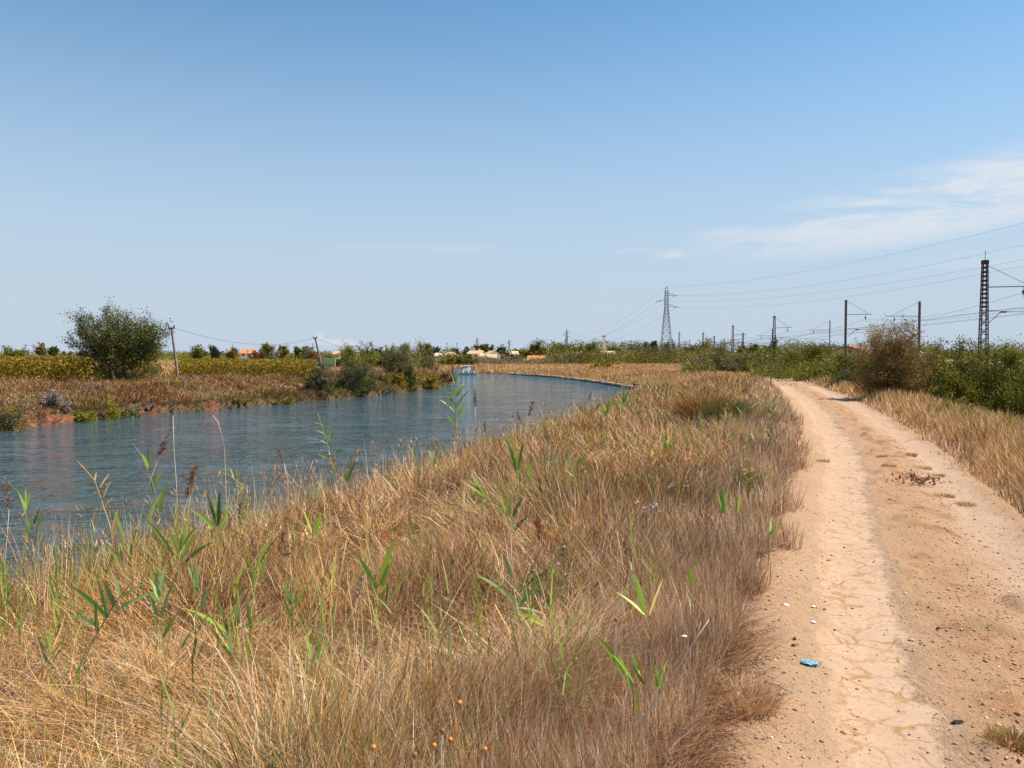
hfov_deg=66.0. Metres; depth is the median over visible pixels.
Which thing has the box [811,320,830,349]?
railway mast
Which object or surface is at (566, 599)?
aster
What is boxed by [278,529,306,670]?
reed
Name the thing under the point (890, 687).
dirt road
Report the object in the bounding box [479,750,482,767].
seed head
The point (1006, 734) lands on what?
grass tussock
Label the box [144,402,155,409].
bank shrub
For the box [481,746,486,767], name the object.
seed head
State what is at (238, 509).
plume reed
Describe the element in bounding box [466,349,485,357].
house
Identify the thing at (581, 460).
reed
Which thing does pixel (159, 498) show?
reed
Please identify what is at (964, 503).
grass tussock
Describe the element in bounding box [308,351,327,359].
bush
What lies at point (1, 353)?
horizon wood
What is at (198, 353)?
tree
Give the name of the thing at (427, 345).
tree
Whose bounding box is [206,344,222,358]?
tree
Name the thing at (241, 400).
bank shrub
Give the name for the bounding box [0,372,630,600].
water
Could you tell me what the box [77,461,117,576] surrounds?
dried reed
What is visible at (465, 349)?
tree
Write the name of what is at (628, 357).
trackside scrub
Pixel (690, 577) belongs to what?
reed
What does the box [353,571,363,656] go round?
plume reed
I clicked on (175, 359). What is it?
telephone pole
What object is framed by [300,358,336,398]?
bush
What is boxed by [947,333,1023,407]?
bush
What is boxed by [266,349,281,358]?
bush
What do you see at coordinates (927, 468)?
grass tussock
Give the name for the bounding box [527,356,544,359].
house
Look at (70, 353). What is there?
bush
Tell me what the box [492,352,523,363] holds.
bush
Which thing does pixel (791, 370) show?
scrub
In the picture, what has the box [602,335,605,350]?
fairground tower
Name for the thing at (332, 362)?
green cabin
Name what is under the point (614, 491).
reed
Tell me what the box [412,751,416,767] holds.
seed head
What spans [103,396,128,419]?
bank shrub
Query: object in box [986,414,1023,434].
flowering weed
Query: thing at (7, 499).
plume reed
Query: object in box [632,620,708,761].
dead stalk
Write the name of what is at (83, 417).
bank shrub
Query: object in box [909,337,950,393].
bush
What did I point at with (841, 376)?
bush
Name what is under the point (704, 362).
roadside scrub
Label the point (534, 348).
tree
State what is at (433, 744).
seed head
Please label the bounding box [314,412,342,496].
reed
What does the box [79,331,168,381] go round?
bush
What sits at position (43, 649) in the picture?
reed
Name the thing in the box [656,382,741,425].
grass tussock
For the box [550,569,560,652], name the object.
reed
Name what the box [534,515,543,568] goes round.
plume reed
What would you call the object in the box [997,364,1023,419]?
bush
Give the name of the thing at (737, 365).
bush
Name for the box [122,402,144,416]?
bank shrub
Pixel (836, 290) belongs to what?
power line
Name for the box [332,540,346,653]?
dead stalk
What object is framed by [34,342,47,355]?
tree
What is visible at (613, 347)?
tree
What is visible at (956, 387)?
bush
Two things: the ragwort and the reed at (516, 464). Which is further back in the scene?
the reed at (516, 464)
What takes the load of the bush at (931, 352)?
on the ground at (160, 409)
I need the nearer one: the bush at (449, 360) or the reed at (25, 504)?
the reed at (25, 504)
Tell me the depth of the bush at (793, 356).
63.28 m
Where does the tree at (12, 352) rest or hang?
on the ground at (160, 409)
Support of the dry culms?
on the ground at (160, 409)
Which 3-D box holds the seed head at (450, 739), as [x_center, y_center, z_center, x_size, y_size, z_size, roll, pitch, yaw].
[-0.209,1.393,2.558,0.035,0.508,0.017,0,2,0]
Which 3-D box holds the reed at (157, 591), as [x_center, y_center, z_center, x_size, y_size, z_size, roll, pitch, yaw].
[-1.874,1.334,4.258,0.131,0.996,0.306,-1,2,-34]
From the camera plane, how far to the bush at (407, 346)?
104.02 m
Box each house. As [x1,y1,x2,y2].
[240,349,257,358]
[333,351,341,358]
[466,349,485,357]
[478,354,496,359]
[486,349,500,359]
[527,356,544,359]
[829,345,875,362]
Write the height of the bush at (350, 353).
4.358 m
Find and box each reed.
[1,480,13,617]
[1,561,10,623]
[3,476,43,588]
[37,629,69,692]
[68,566,163,685]
[72,664,79,719]
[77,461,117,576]
[102,528,108,564]
[104,509,133,579]
[133,444,166,540]
[135,432,169,558]
[142,511,215,619]
[147,556,179,686]
[173,425,178,536]
[181,463,197,530]
[181,557,208,704]
[183,561,271,695]
[187,470,197,531]
[190,489,233,558]
[207,683,275,741]
[208,412,227,528]
[218,468,248,528]
[227,517,231,535]
[236,499,242,527]
[244,533,276,692]
[276,449,287,485]
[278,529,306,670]
[302,508,334,554]
[306,627,330,685]
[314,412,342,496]
[340,459,357,495]
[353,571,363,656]
[355,537,396,665]
[406,510,416,548]
[422,582,431,637]
[428,439,440,470]
[441,370,468,454]
[468,475,528,550]
[473,391,477,443]
[479,545,548,663]
[506,438,522,482]
[524,463,532,487]
[528,400,534,420]
[529,427,551,465]
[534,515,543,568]
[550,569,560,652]
[564,452,587,476]
[594,635,643,728]
[598,396,614,419]
[607,478,616,503]
[614,390,632,407]
[616,575,662,666]
[622,541,633,594]
[655,659,667,739]
[662,436,669,455]
[687,566,693,621]
[718,486,727,531]
[721,409,730,425]
[735,495,740,531]
[738,467,741,500]
[768,522,780,564]
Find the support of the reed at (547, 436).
on the ground at (160, 409)
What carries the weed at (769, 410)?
on the ground at (160, 409)
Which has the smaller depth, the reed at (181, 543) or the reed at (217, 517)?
the reed at (181, 543)
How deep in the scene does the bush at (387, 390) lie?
62.03 m
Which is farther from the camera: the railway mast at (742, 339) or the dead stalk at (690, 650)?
the railway mast at (742, 339)
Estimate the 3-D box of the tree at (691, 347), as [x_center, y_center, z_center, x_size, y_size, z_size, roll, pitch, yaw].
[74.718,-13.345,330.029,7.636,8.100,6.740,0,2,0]
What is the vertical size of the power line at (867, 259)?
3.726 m
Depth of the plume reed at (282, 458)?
11.87 m
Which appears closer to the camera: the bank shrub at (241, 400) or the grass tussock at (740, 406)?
the grass tussock at (740, 406)
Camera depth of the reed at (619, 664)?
3.29 m
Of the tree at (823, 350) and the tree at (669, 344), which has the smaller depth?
the tree at (823, 350)
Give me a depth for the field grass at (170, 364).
92.87 m
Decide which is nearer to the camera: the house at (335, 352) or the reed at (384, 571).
the reed at (384, 571)
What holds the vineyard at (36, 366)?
on the ground at (160, 409)
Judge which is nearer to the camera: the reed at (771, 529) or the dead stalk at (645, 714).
the dead stalk at (645, 714)
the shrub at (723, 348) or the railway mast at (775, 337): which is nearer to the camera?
the shrub at (723, 348)
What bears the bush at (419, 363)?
on the ground at (160, 409)
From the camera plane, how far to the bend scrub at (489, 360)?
184.95 m
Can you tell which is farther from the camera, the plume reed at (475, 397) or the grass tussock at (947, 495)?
the plume reed at (475, 397)
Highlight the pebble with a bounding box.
[951,720,963,723]
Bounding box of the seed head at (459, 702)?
[442,699,461,745]
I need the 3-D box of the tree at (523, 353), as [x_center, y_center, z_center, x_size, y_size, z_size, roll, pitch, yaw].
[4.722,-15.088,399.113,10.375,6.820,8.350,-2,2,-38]
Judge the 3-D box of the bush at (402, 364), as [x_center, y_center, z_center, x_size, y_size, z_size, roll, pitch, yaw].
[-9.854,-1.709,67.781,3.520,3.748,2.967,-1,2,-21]
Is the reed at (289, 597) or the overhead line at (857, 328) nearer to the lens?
the reed at (289, 597)
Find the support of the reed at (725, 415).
on the ground at (160, 409)
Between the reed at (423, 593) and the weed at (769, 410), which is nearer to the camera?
the reed at (423, 593)
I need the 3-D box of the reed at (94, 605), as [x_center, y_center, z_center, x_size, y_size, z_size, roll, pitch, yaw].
[-2.329,1.457,4.552,0.634,0.934,0.145,0,2,9]
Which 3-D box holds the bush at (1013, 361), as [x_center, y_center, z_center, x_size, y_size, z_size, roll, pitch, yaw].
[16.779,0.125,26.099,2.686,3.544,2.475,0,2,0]
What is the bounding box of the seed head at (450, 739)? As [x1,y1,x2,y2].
[442,736,452,767]
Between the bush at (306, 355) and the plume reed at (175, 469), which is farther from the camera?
the bush at (306, 355)
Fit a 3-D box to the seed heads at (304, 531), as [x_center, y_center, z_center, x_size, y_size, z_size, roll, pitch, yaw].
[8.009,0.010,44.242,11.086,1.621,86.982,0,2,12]
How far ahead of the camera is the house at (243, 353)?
325.76 m
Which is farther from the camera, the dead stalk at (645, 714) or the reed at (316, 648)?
the reed at (316, 648)
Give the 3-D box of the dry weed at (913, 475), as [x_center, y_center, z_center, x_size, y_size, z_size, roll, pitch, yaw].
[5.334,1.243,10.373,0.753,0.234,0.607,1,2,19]
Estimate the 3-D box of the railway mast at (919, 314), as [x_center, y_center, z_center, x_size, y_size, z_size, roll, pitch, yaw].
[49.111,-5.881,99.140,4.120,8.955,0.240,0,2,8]
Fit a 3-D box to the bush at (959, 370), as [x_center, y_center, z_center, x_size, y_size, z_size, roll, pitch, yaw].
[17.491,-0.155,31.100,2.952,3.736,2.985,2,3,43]
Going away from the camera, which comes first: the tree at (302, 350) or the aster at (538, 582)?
the aster at (538, 582)
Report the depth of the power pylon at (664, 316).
199.25 m
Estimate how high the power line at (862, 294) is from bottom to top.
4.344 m
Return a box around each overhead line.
[599,294,1020,349]
[622,308,1023,349]
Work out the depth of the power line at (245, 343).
70.59 m
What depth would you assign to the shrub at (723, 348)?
83.78 m
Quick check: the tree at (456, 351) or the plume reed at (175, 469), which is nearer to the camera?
the plume reed at (175, 469)
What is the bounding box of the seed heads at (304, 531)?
[0,369,768,767]
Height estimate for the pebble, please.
0.027 m
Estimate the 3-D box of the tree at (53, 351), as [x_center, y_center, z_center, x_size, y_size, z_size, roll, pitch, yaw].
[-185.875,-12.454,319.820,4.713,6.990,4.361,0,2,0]
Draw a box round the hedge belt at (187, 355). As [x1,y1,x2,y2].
[29,350,423,360]
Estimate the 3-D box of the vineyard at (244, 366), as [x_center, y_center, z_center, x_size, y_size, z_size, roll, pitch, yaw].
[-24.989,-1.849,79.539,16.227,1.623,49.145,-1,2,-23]
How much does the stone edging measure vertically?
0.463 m
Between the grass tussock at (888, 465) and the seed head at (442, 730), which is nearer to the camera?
the seed head at (442, 730)
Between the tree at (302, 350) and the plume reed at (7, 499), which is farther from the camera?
the tree at (302, 350)
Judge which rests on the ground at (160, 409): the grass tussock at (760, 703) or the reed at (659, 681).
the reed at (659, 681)
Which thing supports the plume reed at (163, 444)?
on the ground at (160, 409)
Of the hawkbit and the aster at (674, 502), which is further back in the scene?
the aster at (674, 502)
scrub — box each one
[432,351,575,363]
[545,343,719,363]
[681,347,757,372]
[750,344,1022,393]
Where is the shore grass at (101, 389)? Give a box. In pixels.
[0,365,454,431]
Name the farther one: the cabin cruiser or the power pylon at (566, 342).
the power pylon at (566, 342)
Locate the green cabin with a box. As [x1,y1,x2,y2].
[317,358,339,367]
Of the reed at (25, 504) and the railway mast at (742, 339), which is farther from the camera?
the railway mast at (742, 339)
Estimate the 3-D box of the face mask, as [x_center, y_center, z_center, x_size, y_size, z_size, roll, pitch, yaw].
[1.648,1.536,4.349,0.105,0.020,0.057,1,2,22]
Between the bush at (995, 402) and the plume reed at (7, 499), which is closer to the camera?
the plume reed at (7, 499)
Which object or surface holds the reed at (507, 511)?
on the ground at (160, 409)
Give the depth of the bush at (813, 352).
55.96 m
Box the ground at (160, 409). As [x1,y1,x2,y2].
[0,357,1023,767]
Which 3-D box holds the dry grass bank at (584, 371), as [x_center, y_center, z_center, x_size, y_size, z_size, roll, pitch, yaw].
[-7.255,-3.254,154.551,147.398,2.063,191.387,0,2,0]
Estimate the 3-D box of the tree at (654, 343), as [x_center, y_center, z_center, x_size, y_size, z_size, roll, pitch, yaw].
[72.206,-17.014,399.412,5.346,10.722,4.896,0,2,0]
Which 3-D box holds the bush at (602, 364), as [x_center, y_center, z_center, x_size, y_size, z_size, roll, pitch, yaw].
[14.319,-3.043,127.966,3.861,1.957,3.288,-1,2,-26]
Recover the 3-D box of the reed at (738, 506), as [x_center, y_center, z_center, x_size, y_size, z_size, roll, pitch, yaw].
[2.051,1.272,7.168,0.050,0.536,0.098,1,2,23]
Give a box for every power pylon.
[563,329,570,345]
[659,287,678,362]
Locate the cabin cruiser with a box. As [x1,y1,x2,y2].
[453,365,477,373]
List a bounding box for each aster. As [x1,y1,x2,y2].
[521,551,546,631]
[557,540,575,610]
[633,501,651,537]
[644,501,660,540]
[664,481,685,535]
[685,469,699,506]
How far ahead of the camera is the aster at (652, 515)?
6.73 m
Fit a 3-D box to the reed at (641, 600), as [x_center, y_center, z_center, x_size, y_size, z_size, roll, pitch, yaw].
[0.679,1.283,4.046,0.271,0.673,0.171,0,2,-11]
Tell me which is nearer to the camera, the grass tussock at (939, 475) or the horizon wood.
the grass tussock at (939, 475)
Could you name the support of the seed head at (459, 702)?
on the ground at (160, 409)
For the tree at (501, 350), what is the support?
on the ground at (160, 409)
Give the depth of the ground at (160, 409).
41.19 m
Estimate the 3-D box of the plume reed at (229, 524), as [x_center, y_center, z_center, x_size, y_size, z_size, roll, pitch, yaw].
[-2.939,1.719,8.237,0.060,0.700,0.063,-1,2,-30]
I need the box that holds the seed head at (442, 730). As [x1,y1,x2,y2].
[440,727,444,767]
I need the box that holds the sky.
[0,0,1023,355]
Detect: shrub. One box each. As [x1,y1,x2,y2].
[0,395,40,431]
[41,390,73,410]
[72,410,97,421]
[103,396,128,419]
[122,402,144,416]
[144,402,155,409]
[233,398,252,402]
[271,395,294,404]
[382,368,409,387]
[417,373,440,389]
[430,372,454,382]
[711,338,730,370]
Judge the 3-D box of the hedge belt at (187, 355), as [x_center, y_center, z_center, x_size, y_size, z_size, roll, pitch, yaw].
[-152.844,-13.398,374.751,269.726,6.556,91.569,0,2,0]
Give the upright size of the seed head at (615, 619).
0.503 m
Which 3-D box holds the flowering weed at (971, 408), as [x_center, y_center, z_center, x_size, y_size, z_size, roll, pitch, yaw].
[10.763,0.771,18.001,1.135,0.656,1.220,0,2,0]
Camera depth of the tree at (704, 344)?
350.09 m
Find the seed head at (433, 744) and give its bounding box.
[431,742,436,767]
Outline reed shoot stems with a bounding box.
[0,375,768,767]
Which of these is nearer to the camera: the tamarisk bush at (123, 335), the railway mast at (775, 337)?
the tamarisk bush at (123, 335)
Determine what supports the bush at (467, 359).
on the ground at (160, 409)
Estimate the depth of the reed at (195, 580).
3.97 m
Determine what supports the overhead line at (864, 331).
attached to the railway mast
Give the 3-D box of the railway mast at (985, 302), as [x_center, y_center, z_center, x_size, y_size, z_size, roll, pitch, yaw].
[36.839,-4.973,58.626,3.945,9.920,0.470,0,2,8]
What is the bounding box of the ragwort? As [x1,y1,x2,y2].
[723,458,774,497]
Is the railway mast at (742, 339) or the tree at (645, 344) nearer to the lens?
the railway mast at (742, 339)
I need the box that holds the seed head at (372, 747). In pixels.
[370,744,375,767]
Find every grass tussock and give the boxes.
[82,621,232,700]
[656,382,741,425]
[693,394,763,424]
[697,665,803,719]
[880,463,897,466]
[914,464,933,469]
[928,472,944,476]
[934,493,956,497]
[953,500,976,506]
[978,720,1023,753]
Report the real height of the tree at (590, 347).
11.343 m
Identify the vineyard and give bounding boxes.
[0,355,94,381]
[177,358,317,376]
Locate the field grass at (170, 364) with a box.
[2,360,481,380]
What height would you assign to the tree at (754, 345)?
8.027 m
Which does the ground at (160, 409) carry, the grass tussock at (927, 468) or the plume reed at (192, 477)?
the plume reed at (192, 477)
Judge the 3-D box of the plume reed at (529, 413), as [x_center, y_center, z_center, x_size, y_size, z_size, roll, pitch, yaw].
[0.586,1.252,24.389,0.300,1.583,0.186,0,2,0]
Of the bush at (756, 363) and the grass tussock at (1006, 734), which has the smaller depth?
the grass tussock at (1006, 734)
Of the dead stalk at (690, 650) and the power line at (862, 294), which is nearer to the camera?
the dead stalk at (690, 650)
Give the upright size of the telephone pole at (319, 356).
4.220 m
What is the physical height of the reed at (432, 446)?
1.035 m
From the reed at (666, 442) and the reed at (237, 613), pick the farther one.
the reed at (666, 442)
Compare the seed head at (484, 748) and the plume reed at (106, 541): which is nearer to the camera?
the seed head at (484, 748)
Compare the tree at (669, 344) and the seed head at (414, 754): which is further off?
the tree at (669, 344)
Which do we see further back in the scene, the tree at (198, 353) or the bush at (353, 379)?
the tree at (198, 353)
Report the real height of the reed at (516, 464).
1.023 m
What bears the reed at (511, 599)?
on the ground at (160, 409)
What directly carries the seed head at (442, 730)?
on the ground at (160, 409)
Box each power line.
[172,327,314,344]
[673,223,1021,286]
[673,260,1019,301]
[678,245,1020,295]
[690,266,1020,307]
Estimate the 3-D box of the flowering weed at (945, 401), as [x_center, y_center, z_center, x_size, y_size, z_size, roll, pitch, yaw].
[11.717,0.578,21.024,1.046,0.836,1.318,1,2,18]
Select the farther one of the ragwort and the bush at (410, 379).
the bush at (410, 379)
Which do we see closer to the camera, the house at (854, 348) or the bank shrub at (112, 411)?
the bank shrub at (112, 411)
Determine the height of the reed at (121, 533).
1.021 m
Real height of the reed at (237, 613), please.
0.933 m
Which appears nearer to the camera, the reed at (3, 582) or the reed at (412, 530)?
the reed at (3, 582)
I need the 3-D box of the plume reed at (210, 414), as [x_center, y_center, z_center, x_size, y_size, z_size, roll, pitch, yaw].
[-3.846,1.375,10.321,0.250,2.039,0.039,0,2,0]
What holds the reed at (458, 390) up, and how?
on the ground at (160, 409)
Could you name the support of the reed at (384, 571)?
on the ground at (160, 409)
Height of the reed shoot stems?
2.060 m
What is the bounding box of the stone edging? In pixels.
[509,373,632,387]
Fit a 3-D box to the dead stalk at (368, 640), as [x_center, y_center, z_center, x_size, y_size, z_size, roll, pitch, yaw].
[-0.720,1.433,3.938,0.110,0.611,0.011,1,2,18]
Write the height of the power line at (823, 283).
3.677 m
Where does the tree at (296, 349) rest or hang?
on the ground at (160, 409)
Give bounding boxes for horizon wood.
[0,349,1000,358]
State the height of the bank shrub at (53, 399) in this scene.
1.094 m
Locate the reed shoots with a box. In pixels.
[0,374,768,767]
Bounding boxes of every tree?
[0,345,31,356]
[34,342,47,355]
[47,345,60,356]
[189,343,208,358]
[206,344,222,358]
[225,345,239,359]
[258,341,276,357]
[275,343,289,358]
[293,346,300,358]
[299,343,314,353]
[365,346,382,355]
[418,342,432,354]
[430,346,441,353]
[446,347,460,354]
[461,346,470,354]
[471,343,485,349]
[483,343,494,352]
[495,344,510,355]
[510,348,530,358]
[528,340,542,355]
[533,347,547,355]
[550,340,571,352]
[569,344,586,351]
[585,339,600,353]
[605,344,620,352]
[641,341,651,349]
[651,340,657,351]
[658,340,675,356]
[681,343,698,352]
[696,337,715,350]
[736,345,747,354]
[746,343,760,352]
[760,338,780,355]
[812,344,830,358]
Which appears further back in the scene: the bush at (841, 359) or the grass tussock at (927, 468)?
the bush at (841, 359)
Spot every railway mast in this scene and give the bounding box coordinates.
[729,333,743,352]
[731,326,747,352]
[772,312,791,355]
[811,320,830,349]
[844,300,872,354]
[893,301,920,354]
[977,250,1023,373]
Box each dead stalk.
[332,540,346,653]
[358,613,376,696]
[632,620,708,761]
[688,621,700,677]
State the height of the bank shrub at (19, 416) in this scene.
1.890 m
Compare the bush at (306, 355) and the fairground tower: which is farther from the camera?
the fairground tower
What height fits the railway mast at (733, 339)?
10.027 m
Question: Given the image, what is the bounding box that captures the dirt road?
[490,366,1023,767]
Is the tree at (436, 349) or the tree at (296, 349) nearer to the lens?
the tree at (296, 349)
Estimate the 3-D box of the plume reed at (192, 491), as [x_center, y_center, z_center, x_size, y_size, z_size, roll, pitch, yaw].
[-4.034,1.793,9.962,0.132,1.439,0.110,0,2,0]
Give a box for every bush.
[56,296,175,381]
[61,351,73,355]
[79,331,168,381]
[248,350,266,358]
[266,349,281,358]
[299,345,316,359]
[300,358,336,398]
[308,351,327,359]
[317,347,343,364]
[331,340,381,367]
[332,353,379,396]
[367,343,396,366]
[373,383,395,394]
[380,343,415,381]
[394,341,415,363]
[403,364,417,391]
[410,337,431,368]
[420,345,441,371]
[437,353,458,364]
[454,354,478,364]
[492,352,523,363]
[589,360,612,368]
[713,345,756,372]
[745,342,786,375]
[773,339,812,377]
[796,340,838,380]
[822,367,856,387]
[827,338,873,383]
[843,313,945,395]
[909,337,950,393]
[915,341,946,375]
[916,334,988,405]
[917,360,983,407]
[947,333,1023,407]
[972,337,1023,400]
[978,378,1023,414]
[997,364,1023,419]
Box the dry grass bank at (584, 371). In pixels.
[369,362,762,385]
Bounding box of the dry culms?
[0,371,769,767]
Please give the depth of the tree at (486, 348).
388.99 m
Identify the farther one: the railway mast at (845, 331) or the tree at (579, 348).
the tree at (579, 348)
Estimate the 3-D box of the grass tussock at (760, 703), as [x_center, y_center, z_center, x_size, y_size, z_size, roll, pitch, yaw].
[1.121,1.465,3.772,0.523,0.182,0.523,1,2,37]
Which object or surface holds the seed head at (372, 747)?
on the ground at (160, 409)
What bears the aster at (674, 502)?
on the ground at (160, 409)
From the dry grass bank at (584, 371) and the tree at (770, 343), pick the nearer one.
the dry grass bank at (584, 371)
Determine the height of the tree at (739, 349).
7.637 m
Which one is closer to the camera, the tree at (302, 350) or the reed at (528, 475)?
the reed at (528, 475)
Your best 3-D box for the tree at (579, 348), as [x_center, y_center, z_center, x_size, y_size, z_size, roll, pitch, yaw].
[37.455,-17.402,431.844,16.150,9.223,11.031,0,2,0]
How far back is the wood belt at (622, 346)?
464.71 m
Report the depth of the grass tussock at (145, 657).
4.55 m
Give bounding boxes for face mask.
[801,659,820,665]
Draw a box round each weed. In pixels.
[765,396,776,457]
[887,468,949,486]
[931,390,976,415]
[954,403,1002,421]
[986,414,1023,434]
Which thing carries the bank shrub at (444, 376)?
on the ground at (160, 409)
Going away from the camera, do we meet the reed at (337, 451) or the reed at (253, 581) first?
the reed at (253, 581)
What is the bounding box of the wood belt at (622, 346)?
[419,338,1023,359]
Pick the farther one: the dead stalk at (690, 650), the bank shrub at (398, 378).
the bank shrub at (398, 378)
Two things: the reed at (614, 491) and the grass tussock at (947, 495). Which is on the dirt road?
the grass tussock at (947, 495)
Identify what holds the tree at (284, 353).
on the ground at (160, 409)
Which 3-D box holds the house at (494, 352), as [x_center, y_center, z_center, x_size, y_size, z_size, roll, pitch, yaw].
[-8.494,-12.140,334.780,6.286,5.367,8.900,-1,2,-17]
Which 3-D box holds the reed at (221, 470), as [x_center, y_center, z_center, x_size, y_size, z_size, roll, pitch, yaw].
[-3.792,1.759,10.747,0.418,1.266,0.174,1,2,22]
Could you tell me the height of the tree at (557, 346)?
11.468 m
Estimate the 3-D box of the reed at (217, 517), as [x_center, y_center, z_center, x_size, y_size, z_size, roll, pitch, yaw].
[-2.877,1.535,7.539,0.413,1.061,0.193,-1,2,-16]
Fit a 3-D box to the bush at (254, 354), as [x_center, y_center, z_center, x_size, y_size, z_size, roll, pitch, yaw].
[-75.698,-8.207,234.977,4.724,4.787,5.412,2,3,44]
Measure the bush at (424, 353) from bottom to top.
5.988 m
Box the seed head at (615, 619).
[614,617,617,690]
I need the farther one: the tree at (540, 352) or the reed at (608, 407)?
the tree at (540, 352)
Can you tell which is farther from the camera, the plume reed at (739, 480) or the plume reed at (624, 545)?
the plume reed at (739, 480)
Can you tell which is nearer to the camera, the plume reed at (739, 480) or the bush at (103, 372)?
the plume reed at (739, 480)
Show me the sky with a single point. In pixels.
(444, 173)
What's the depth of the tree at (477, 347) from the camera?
388.40 m
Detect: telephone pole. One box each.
[168,325,178,376]
[313,336,321,366]
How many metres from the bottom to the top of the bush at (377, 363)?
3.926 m
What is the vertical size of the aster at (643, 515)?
0.577 m
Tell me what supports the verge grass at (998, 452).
on the ground at (160, 409)
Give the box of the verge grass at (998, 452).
[518,364,1023,530]
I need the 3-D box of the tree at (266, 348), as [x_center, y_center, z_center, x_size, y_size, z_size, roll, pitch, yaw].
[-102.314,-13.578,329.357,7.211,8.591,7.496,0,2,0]
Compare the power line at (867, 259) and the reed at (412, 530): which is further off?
the power line at (867, 259)
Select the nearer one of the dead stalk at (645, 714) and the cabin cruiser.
the dead stalk at (645, 714)
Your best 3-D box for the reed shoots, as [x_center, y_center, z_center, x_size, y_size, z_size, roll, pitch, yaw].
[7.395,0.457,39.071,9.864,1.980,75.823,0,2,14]
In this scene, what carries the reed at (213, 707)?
on the ground at (160, 409)
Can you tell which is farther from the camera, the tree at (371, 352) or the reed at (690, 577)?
the tree at (371, 352)
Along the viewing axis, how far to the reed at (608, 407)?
22.83 m
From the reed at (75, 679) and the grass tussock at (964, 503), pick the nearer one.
the reed at (75, 679)
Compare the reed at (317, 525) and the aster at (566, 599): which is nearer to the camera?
the aster at (566, 599)
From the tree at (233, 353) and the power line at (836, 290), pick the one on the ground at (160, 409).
the tree at (233, 353)
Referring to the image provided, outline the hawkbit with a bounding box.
[701,506,709,541]
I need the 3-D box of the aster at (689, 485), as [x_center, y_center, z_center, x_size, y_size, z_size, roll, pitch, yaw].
[1.909,1.191,8.434,0.209,0.630,0.175,-1,2,-26]
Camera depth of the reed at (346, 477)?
13.11 m
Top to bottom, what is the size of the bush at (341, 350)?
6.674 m
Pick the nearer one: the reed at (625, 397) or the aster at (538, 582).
the aster at (538, 582)
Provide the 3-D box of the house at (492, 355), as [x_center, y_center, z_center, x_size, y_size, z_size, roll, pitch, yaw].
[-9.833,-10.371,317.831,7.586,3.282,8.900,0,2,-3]
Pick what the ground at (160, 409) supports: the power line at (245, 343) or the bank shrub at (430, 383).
the bank shrub at (430, 383)
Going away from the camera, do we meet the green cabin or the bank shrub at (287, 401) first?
the bank shrub at (287, 401)
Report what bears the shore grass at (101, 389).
on the ground at (160, 409)
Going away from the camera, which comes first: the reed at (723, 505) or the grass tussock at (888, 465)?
the reed at (723, 505)
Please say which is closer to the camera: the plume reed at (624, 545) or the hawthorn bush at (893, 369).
the plume reed at (624, 545)

